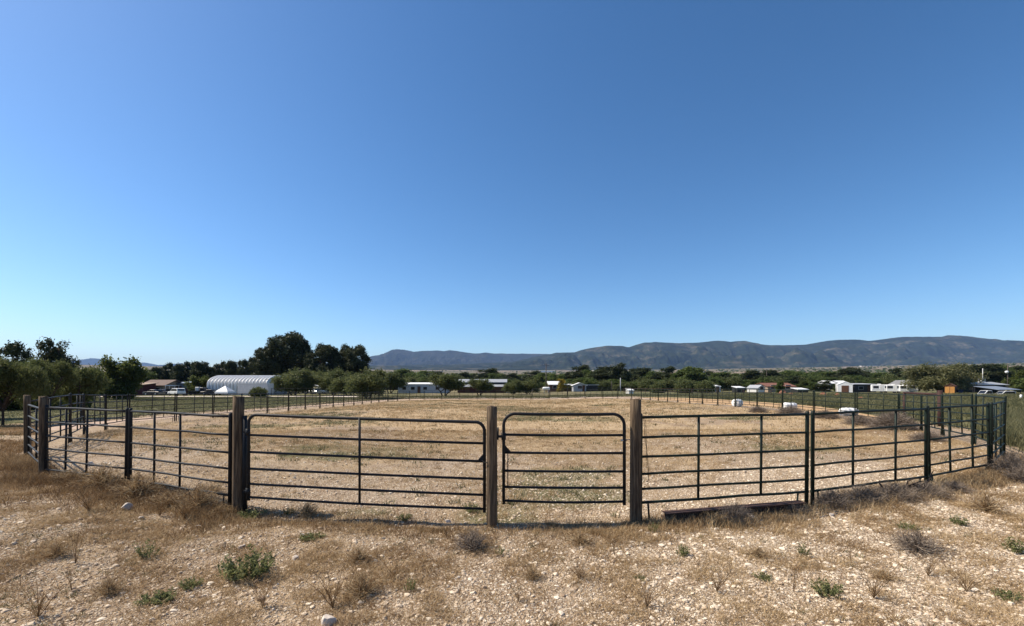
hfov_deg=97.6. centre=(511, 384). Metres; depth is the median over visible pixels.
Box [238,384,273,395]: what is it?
box trailer
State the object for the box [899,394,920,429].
fence panel
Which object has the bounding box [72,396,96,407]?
round bush
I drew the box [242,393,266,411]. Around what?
fence panel
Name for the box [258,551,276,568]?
green weed
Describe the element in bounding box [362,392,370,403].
fence panel
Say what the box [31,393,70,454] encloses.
fence panel
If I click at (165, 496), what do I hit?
dry shrub
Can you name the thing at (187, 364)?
juniper tree
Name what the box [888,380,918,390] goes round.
grey cabin
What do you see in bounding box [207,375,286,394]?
quonset hut
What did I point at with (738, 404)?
white drum
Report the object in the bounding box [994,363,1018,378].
broadleaf tree
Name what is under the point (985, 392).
pickup truck
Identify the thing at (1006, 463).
dry shrub
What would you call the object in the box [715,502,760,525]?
dry shrub
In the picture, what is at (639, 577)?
green weed
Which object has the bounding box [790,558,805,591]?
dry stalk
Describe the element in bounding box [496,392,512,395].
fence panel
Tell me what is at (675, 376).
broadleaf tree
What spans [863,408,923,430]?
dry shrub
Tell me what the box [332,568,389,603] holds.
dry shrub
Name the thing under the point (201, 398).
field grass
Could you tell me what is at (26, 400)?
wooden post
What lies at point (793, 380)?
juniper tree
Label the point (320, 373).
mesquite tree
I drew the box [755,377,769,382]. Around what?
broadleaf tree
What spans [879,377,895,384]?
mesquite tree
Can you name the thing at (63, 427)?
dirt track
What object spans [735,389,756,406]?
fence panel
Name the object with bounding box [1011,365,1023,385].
juniper tree
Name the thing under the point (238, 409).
wooden post
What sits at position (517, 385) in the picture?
mesquite tree
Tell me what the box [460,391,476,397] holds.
fence panel
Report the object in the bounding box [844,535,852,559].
dry stalk
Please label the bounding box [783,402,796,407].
white drum
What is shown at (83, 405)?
fence panel
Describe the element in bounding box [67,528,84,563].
dry stalk
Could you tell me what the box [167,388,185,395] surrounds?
parked car
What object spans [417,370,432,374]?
broadleaf tree
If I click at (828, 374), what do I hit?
broadleaf tree
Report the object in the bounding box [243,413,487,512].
wide gate
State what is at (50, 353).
pine tree
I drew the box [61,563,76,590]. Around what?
dry stalk
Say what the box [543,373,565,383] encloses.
broadleaf tree
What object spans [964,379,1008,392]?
ranch house
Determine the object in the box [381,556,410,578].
dry stalk
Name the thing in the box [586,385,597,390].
carport
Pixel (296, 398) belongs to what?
fence panel
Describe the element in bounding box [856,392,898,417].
fence panel
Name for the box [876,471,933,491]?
dry branch
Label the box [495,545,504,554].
green weed
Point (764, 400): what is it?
fence panel
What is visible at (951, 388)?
orange shed
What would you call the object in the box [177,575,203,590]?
green weed
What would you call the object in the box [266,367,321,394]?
mesquite tree
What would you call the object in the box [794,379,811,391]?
broadleaf tree
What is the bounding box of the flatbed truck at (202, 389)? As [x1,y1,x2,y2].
[188,387,208,394]
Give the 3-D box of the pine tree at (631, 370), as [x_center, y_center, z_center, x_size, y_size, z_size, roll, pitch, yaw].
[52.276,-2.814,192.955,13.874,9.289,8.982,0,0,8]
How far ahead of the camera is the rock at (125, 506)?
6.67 m
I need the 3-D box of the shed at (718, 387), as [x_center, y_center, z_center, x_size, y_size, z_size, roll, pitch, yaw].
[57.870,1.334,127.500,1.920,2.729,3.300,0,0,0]
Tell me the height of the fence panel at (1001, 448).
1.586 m
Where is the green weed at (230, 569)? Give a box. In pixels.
[215,544,277,580]
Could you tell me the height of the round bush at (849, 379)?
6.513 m
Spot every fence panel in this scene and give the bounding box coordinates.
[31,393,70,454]
[44,405,128,482]
[71,393,84,441]
[84,393,105,430]
[106,394,127,429]
[128,408,231,507]
[129,393,175,421]
[176,393,212,420]
[213,393,241,417]
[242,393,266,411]
[268,393,288,412]
[289,393,304,407]
[305,393,319,409]
[320,393,332,407]
[333,392,343,406]
[344,392,353,405]
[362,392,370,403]
[379,391,387,400]
[410,391,423,398]
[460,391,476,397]
[478,391,494,397]
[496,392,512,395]
[513,391,530,398]
[531,390,548,398]
[549,390,566,398]
[586,389,602,397]
[641,411,809,520]
[650,389,657,399]
[658,389,667,400]
[667,389,677,401]
[677,389,689,403]
[689,389,702,403]
[703,389,717,404]
[718,392,734,403]
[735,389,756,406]
[757,389,781,410]
[782,389,813,410]
[810,406,928,505]
[814,390,855,414]
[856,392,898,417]
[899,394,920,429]
[921,394,941,435]
[928,402,990,482]
[941,394,973,443]
[973,394,1006,455]
[989,399,1005,466]
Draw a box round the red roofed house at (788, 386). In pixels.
[755,383,796,391]
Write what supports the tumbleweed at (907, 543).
on the ground at (448, 465)
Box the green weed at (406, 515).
[395,513,411,520]
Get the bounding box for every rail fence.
[271,388,331,395]
[532,387,617,394]
[624,388,770,393]
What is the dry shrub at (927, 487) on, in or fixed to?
on the ground at (448, 465)
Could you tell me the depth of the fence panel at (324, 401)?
45.33 m
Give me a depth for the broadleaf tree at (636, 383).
153.62 m
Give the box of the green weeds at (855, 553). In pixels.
[0,469,1020,625]
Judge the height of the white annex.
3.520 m
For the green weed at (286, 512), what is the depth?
6.92 m
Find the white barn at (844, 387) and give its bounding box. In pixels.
[835,382,852,391]
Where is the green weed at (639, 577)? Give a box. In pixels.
[633,575,645,580]
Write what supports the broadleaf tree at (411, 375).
on the ground at (448, 465)
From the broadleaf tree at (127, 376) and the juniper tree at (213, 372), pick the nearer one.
the broadleaf tree at (127, 376)
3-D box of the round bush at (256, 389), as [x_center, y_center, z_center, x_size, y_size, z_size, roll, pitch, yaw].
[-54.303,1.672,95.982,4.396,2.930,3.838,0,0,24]
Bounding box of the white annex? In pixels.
[571,383,587,390]
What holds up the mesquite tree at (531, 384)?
on the ground at (448, 465)
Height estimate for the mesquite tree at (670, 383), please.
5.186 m
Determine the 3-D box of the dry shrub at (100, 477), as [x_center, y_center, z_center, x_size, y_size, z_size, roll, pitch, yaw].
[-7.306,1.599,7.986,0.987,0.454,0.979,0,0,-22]
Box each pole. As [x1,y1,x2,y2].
[242,416,246,513]
[1005,364,1008,390]
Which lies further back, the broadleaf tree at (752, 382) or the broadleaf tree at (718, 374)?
the broadleaf tree at (718, 374)
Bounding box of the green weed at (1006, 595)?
[990,586,1023,601]
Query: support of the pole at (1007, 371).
on the ground at (448, 465)
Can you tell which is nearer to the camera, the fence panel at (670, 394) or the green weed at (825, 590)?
the green weed at (825, 590)
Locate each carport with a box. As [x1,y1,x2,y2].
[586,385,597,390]
[973,386,1020,393]
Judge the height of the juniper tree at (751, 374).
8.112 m
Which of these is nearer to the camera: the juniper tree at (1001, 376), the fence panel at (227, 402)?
the fence panel at (227, 402)
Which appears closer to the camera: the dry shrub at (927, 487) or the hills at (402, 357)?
the dry shrub at (927, 487)
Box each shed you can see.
[715,385,720,391]
[731,386,744,391]
[791,388,808,392]
[850,383,876,391]
[944,383,957,393]
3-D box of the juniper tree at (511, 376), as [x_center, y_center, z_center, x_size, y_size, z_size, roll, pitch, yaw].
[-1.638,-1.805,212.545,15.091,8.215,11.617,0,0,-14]
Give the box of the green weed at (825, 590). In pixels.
[808,576,844,598]
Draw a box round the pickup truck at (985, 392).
[978,390,1001,394]
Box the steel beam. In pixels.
[662,500,805,518]
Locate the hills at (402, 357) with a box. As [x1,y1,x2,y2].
[244,349,547,367]
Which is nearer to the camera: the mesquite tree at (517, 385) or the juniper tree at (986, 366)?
the mesquite tree at (517, 385)
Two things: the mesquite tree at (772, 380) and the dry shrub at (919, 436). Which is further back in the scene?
the mesquite tree at (772, 380)
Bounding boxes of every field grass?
[0,396,397,437]
[356,393,720,398]
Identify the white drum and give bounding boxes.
[731,399,742,406]
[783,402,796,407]
[838,408,858,415]
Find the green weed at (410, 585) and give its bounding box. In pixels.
[403,576,417,591]
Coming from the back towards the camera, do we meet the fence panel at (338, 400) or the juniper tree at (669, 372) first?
the juniper tree at (669, 372)
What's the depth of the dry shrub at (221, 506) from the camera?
6.83 m
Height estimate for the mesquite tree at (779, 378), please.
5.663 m
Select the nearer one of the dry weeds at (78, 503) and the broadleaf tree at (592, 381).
the dry weeds at (78, 503)
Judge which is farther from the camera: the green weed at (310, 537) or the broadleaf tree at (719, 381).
the broadleaf tree at (719, 381)
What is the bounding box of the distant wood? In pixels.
[389,362,1023,374]
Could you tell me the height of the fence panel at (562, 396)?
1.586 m
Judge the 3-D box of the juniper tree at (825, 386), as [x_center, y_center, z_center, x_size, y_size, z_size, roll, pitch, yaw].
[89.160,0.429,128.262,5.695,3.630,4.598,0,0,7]
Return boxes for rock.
[121,503,132,509]
[321,614,336,625]
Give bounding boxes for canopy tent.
[215,386,235,395]
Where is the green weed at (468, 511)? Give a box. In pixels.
[462,503,477,512]
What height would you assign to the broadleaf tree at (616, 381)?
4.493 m
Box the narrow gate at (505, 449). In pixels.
[497,412,629,504]
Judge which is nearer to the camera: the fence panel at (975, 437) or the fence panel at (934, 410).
the fence panel at (975, 437)
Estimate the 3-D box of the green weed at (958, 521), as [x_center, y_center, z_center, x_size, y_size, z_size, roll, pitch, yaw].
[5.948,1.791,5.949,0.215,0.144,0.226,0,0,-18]
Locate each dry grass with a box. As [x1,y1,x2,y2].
[0,424,34,469]
[0,445,1023,550]
[0,455,1023,625]
[96,398,922,434]
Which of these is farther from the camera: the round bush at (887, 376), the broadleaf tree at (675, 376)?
the round bush at (887, 376)
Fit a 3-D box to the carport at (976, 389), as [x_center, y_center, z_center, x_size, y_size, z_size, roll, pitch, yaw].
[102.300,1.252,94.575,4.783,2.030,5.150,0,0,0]
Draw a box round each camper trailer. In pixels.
[871,384,886,392]
[899,385,918,391]
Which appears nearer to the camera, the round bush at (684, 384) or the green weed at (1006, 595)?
the green weed at (1006, 595)
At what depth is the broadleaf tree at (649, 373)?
182.60 m
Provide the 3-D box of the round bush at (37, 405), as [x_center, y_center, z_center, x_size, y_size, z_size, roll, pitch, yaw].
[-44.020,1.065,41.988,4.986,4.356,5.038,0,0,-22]
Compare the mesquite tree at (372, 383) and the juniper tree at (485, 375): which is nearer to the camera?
the mesquite tree at (372, 383)
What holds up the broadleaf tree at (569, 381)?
on the ground at (448, 465)
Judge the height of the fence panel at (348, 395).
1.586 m
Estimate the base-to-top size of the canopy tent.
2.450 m
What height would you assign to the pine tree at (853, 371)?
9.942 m
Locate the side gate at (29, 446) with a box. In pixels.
[27,404,37,460]
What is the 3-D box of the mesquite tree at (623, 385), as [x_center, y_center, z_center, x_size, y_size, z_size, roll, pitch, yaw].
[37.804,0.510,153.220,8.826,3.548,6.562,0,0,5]
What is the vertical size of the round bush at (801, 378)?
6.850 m
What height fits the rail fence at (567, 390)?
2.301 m
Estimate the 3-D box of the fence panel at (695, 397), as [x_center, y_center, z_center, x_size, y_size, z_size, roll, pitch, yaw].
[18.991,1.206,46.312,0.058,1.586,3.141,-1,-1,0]
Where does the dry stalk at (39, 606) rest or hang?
on the ground at (448, 465)
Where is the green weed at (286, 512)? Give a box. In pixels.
[283,507,295,514]
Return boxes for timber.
[665,508,804,521]
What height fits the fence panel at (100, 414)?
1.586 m
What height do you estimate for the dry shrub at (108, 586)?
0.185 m
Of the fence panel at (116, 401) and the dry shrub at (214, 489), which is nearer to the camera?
the dry shrub at (214, 489)
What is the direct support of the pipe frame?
on the ground at (448, 465)
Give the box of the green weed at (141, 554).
[132,538,159,558]
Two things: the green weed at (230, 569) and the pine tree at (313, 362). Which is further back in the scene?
the pine tree at (313, 362)
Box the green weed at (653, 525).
[648,522,658,531]
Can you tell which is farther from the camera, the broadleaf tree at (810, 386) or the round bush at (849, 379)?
the round bush at (849, 379)
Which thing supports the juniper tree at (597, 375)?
on the ground at (448, 465)
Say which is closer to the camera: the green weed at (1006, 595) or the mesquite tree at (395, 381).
the green weed at (1006, 595)
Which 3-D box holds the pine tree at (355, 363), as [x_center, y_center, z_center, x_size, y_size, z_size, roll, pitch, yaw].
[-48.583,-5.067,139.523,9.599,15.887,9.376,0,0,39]
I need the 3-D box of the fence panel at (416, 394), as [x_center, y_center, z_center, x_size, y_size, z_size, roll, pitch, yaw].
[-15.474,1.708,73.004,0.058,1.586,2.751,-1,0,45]
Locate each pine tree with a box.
[34,336,80,370]
[246,346,284,374]
[263,330,314,375]
[290,336,313,392]
[302,343,333,386]
[319,344,344,392]
[335,343,352,372]
[342,344,372,376]
[599,370,614,379]
[628,368,635,381]
[831,367,870,376]
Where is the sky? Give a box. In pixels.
[0,0,1023,366]
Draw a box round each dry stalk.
[1,570,81,616]
[61,483,105,510]
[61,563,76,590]
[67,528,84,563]
[142,483,183,514]
[158,484,205,517]
[250,565,282,607]
[300,557,351,607]
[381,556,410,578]
[505,577,523,600]
[552,550,594,577]
[609,533,617,554]
[634,574,668,606]
[708,568,734,591]
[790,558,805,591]
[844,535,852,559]
[854,561,901,597]
[909,546,950,574]
[925,555,988,591]
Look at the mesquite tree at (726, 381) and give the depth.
155.75 m
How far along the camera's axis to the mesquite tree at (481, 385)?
105.41 m
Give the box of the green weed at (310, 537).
[299,531,327,541]
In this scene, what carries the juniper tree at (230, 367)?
on the ground at (448, 465)
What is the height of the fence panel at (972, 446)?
1.586 m
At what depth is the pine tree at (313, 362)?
137.95 m
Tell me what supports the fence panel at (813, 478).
on the ground at (448, 465)
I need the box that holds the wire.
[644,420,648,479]
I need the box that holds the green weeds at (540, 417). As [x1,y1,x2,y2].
[53,398,980,517]
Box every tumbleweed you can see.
[446,527,493,556]
[879,527,960,559]
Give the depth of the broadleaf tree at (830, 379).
176.94 m
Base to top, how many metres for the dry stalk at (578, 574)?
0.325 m
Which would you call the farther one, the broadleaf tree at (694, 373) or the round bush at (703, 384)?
the broadleaf tree at (694, 373)
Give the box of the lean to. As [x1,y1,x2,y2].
[136,383,155,394]
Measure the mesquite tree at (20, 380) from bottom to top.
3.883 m
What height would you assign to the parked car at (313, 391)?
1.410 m
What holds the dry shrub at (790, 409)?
on the ground at (448, 465)
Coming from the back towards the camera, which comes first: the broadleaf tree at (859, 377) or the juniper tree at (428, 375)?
the juniper tree at (428, 375)
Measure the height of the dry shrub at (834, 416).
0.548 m
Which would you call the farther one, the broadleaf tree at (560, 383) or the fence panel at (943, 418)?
the broadleaf tree at (560, 383)
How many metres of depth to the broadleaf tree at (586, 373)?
182.82 m
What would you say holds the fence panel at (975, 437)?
on the ground at (448, 465)
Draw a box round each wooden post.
[23,395,31,454]
[38,396,48,473]
[232,396,244,511]
[487,406,497,527]
[630,398,640,522]
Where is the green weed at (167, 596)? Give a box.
[132,586,176,606]
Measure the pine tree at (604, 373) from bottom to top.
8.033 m
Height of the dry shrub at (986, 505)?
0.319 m
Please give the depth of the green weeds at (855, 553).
5.26 m
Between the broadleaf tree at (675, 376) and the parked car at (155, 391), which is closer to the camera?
the parked car at (155, 391)
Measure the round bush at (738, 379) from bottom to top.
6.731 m
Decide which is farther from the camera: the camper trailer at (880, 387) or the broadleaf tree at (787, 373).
the broadleaf tree at (787, 373)
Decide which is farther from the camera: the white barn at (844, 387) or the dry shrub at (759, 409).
the white barn at (844, 387)
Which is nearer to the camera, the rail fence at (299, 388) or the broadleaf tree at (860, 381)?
the rail fence at (299, 388)
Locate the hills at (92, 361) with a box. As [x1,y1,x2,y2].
[74,358,180,366]
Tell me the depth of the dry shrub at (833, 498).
7.07 m
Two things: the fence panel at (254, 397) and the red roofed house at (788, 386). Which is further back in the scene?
the red roofed house at (788, 386)
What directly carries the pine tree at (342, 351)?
on the ground at (448, 465)
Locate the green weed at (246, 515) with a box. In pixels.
[238,507,266,518]
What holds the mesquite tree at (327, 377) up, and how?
on the ground at (448, 465)
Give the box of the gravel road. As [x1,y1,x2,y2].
[96,396,585,397]
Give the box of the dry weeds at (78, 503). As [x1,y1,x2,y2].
[0,472,234,547]
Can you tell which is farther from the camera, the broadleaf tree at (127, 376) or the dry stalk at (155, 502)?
the broadleaf tree at (127, 376)
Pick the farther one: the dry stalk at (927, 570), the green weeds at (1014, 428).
the green weeds at (1014, 428)
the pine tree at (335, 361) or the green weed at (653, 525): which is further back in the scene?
the pine tree at (335, 361)
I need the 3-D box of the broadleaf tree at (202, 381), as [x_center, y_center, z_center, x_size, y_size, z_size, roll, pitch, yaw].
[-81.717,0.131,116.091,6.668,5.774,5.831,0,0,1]
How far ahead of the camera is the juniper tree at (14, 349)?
59.31 m
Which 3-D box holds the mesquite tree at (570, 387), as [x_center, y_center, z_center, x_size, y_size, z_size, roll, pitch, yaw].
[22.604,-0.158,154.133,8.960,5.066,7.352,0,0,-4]
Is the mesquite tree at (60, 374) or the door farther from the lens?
the door
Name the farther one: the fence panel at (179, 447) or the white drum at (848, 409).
the white drum at (848, 409)
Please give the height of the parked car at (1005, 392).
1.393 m
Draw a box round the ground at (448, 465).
[0,363,1023,625]
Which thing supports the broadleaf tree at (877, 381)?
on the ground at (448, 465)
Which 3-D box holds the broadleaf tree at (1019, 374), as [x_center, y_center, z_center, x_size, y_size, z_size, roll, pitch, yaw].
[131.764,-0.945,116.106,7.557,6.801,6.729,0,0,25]
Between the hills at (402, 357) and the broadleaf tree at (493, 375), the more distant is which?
the hills at (402, 357)
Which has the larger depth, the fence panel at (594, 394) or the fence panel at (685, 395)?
the fence panel at (594, 394)
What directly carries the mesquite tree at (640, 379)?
on the ground at (448, 465)
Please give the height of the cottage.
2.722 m
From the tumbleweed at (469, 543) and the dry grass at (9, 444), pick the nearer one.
the tumbleweed at (469, 543)
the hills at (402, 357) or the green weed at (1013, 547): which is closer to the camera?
the green weed at (1013, 547)
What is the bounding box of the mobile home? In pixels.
[398,382,449,392]
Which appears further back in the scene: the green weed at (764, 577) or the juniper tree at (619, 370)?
the juniper tree at (619, 370)
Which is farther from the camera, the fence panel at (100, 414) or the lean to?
the lean to
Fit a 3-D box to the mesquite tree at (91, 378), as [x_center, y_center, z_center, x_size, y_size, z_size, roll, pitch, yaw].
[-27.544,0.413,28.487,2.193,3.773,3.377,0,0,42]
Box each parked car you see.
[143,389,164,394]
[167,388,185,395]
[200,389,222,394]
[309,389,321,393]
[996,391,1015,393]
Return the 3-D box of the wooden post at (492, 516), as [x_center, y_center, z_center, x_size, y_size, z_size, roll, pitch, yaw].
[-0.289,1.274,6.418,0.162,1.952,0.158,0,0,-2]
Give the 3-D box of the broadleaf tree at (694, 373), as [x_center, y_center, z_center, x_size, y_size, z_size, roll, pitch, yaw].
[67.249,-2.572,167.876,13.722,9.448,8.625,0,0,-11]
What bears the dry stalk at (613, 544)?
on the ground at (448, 465)
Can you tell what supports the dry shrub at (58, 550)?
on the ground at (448, 465)
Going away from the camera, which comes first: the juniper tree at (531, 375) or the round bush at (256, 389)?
the round bush at (256, 389)
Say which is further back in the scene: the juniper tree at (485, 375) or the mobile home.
the juniper tree at (485, 375)
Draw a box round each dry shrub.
[29,540,77,560]
[47,466,92,482]
[66,462,127,489]
[79,576,136,602]
[104,470,168,500]
[136,489,194,509]
[164,482,226,512]
[201,484,226,494]
[204,503,233,516]
[290,502,322,517]
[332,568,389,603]
[339,545,376,565]
[517,565,546,583]
[559,529,600,548]
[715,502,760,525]
[743,544,779,560]
[746,406,770,412]
[775,406,804,413]
[784,501,806,514]
[800,487,866,511]
[809,410,841,419]
[836,483,900,506]
[839,414,873,425]
[860,567,908,585]
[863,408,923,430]
[865,481,934,504]
[898,480,959,500]
[903,431,953,442]
[934,480,979,493]
[952,491,1019,516]
[974,451,1023,472]
[997,462,1023,483]
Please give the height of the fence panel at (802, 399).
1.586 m
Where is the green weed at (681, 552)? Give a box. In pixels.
[676,544,689,555]
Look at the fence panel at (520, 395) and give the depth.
76.16 m
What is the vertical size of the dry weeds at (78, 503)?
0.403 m
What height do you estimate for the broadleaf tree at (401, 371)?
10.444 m
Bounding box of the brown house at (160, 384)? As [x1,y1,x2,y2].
[144,380,181,393]
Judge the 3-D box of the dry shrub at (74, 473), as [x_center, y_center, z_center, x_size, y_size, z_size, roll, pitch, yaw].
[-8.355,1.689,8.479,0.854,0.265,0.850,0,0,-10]
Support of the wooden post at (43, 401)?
on the ground at (448, 465)
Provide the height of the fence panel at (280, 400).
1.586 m
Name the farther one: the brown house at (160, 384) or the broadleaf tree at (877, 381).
the broadleaf tree at (877, 381)
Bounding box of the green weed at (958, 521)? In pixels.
[948,514,969,525]
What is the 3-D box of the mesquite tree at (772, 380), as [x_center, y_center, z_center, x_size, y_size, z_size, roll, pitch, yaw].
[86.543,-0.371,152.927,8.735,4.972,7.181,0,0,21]
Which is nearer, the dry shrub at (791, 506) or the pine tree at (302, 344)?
the dry shrub at (791, 506)
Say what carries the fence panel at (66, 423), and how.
on the ground at (448, 465)
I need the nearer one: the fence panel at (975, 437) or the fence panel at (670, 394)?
the fence panel at (975, 437)
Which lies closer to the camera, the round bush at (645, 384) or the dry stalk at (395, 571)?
the dry stalk at (395, 571)
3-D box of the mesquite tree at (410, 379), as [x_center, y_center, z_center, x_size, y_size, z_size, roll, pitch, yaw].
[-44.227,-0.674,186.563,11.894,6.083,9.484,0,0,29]
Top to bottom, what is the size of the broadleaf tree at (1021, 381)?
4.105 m
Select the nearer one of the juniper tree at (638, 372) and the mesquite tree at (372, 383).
the mesquite tree at (372, 383)
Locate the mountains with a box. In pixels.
[369,335,1023,369]
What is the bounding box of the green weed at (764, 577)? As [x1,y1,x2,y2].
[751,570,772,581]
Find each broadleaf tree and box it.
[97,354,149,398]
[142,367,156,381]
[183,374,209,394]
[393,368,418,378]
[403,372,425,378]
[416,377,429,381]
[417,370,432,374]
[483,372,507,378]
[532,372,550,386]
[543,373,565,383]
[556,379,567,391]
[565,378,578,388]
[578,369,596,378]
[579,377,598,389]
[606,379,625,390]
[625,381,638,390]
[642,370,661,379]
[663,373,685,380]
[675,365,708,381]
[707,372,730,379]
[707,377,724,389]
[731,373,745,376]
[742,380,763,387]
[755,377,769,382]
[772,380,784,392]
[779,370,803,377]
[791,371,821,376]
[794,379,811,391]
[803,375,822,381]
[805,382,819,390]
[817,371,835,377]
[818,377,840,381]
[845,375,869,380]
[855,380,868,383]
[868,379,883,384]
[869,372,899,379]
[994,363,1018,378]
[1002,369,1023,391]
[1012,377,1023,390]
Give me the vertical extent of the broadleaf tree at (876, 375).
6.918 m
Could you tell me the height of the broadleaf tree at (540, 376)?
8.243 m
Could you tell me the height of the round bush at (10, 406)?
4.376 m
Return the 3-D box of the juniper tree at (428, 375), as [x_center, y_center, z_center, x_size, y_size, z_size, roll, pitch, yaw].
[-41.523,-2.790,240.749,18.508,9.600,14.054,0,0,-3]
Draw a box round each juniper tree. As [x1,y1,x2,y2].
[0,340,33,364]
[148,366,164,379]
[156,365,172,379]
[166,362,175,378]
[168,363,186,381]
[176,360,191,381]
[185,360,210,380]
[206,363,225,377]
[220,359,238,374]
[234,359,243,374]
[236,359,253,374]
[423,371,446,376]
[452,372,475,378]
[469,367,500,378]
[497,373,522,381]
[516,370,541,387]
[562,364,589,380]
[584,366,610,380]
[608,362,634,380]
[630,367,653,380]
[649,365,675,379]
[697,371,713,381]
[734,369,769,381]
[761,369,787,377]
[787,375,802,382]
[813,380,834,390]
[879,367,902,376]
[967,364,997,381]
[981,363,1000,381]
[986,363,1017,382]
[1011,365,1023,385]
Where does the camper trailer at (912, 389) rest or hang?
on the ground at (448, 465)
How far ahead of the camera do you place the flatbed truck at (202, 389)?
110.17 m
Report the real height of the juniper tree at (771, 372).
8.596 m
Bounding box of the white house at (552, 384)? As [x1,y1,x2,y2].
[547,381,572,391]
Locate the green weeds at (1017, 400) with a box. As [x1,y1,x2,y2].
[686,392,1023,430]
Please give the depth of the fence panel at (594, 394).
73.19 m
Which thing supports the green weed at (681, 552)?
on the ground at (448, 465)
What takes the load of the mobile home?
on the ground at (448, 465)
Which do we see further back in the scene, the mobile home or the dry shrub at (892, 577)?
the mobile home
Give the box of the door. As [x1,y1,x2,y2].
[841,386,848,391]
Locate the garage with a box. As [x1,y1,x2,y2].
[176,381,191,393]
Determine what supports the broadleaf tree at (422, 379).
on the ground at (448, 465)
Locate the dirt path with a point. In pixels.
(707, 401)
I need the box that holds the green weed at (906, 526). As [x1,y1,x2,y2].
[897,522,920,530]
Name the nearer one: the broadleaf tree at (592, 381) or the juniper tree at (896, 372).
the broadleaf tree at (592, 381)
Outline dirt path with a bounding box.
[642,397,880,418]
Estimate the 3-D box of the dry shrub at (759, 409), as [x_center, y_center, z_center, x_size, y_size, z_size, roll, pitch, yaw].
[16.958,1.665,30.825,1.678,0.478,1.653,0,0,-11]
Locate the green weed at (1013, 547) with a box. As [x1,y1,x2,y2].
[1001,537,1023,553]
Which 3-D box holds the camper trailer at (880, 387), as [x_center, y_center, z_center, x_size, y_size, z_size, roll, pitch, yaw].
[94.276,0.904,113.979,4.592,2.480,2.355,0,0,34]
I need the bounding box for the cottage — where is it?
[747,385,764,391]
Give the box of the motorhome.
[886,384,899,392]
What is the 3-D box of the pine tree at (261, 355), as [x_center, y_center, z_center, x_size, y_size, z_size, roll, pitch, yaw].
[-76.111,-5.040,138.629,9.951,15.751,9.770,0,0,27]
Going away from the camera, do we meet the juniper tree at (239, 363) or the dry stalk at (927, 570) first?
the dry stalk at (927, 570)
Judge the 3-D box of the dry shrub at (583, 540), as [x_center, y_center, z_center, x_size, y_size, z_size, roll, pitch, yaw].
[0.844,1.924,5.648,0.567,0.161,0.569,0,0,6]
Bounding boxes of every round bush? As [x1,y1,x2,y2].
[0,395,17,410]
[9,398,73,409]
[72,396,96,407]
[247,386,267,396]
[598,380,614,390]
[636,378,657,390]
[648,382,666,392]
[673,379,694,392]
[693,380,715,393]
[724,376,744,390]
[792,375,812,383]
[836,376,854,382]
[877,374,898,380]
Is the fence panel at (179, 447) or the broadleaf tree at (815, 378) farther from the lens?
the broadleaf tree at (815, 378)
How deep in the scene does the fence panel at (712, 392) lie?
42.49 m
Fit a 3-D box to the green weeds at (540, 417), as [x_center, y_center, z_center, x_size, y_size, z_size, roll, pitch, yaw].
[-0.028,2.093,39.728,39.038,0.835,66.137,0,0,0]
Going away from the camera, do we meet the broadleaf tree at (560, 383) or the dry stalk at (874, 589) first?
the dry stalk at (874, 589)
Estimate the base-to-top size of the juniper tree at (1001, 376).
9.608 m
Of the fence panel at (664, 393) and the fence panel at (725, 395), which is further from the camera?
the fence panel at (664, 393)
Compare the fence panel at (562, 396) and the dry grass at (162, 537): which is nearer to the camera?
the dry grass at (162, 537)
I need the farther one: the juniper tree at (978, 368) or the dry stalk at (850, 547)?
the juniper tree at (978, 368)
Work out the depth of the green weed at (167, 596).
4.14 m
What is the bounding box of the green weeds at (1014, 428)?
[966,405,1023,452]
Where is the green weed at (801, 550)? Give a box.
[795,543,810,555]
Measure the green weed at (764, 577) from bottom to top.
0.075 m
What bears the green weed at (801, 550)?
on the ground at (448, 465)
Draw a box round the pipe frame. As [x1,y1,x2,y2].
[903,390,942,425]
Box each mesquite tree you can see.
[0,353,54,424]
[13,355,83,407]
[57,364,113,417]
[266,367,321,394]
[311,369,330,393]
[317,367,350,394]
[326,371,362,394]
[342,366,388,398]
[381,371,409,393]
[402,376,418,381]
[426,372,467,394]
[454,373,465,380]
[467,377,494,394]
[501,378,524,394]
[521,377,541,393]
[568,377,588,389]
[594,381,606,387]
[612,381,635,390]
[630,376,647,383]
[656,377,678,390]
[718,376,739,390]
[764,377,776,382]
[772,376,788,382]
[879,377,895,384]
[894,361,987,392]
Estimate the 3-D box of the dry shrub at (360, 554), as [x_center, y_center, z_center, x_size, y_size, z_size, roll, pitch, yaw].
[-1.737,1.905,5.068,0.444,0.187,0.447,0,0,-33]
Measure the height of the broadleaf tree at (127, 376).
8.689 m
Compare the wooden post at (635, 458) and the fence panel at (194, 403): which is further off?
the fence panel at (194, 403)
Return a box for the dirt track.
[9,397,649,431]
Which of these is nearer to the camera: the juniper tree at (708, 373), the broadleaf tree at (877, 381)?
the broadleaf tree at (877, 381)
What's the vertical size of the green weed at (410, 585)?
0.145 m
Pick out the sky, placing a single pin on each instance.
(209, 181)

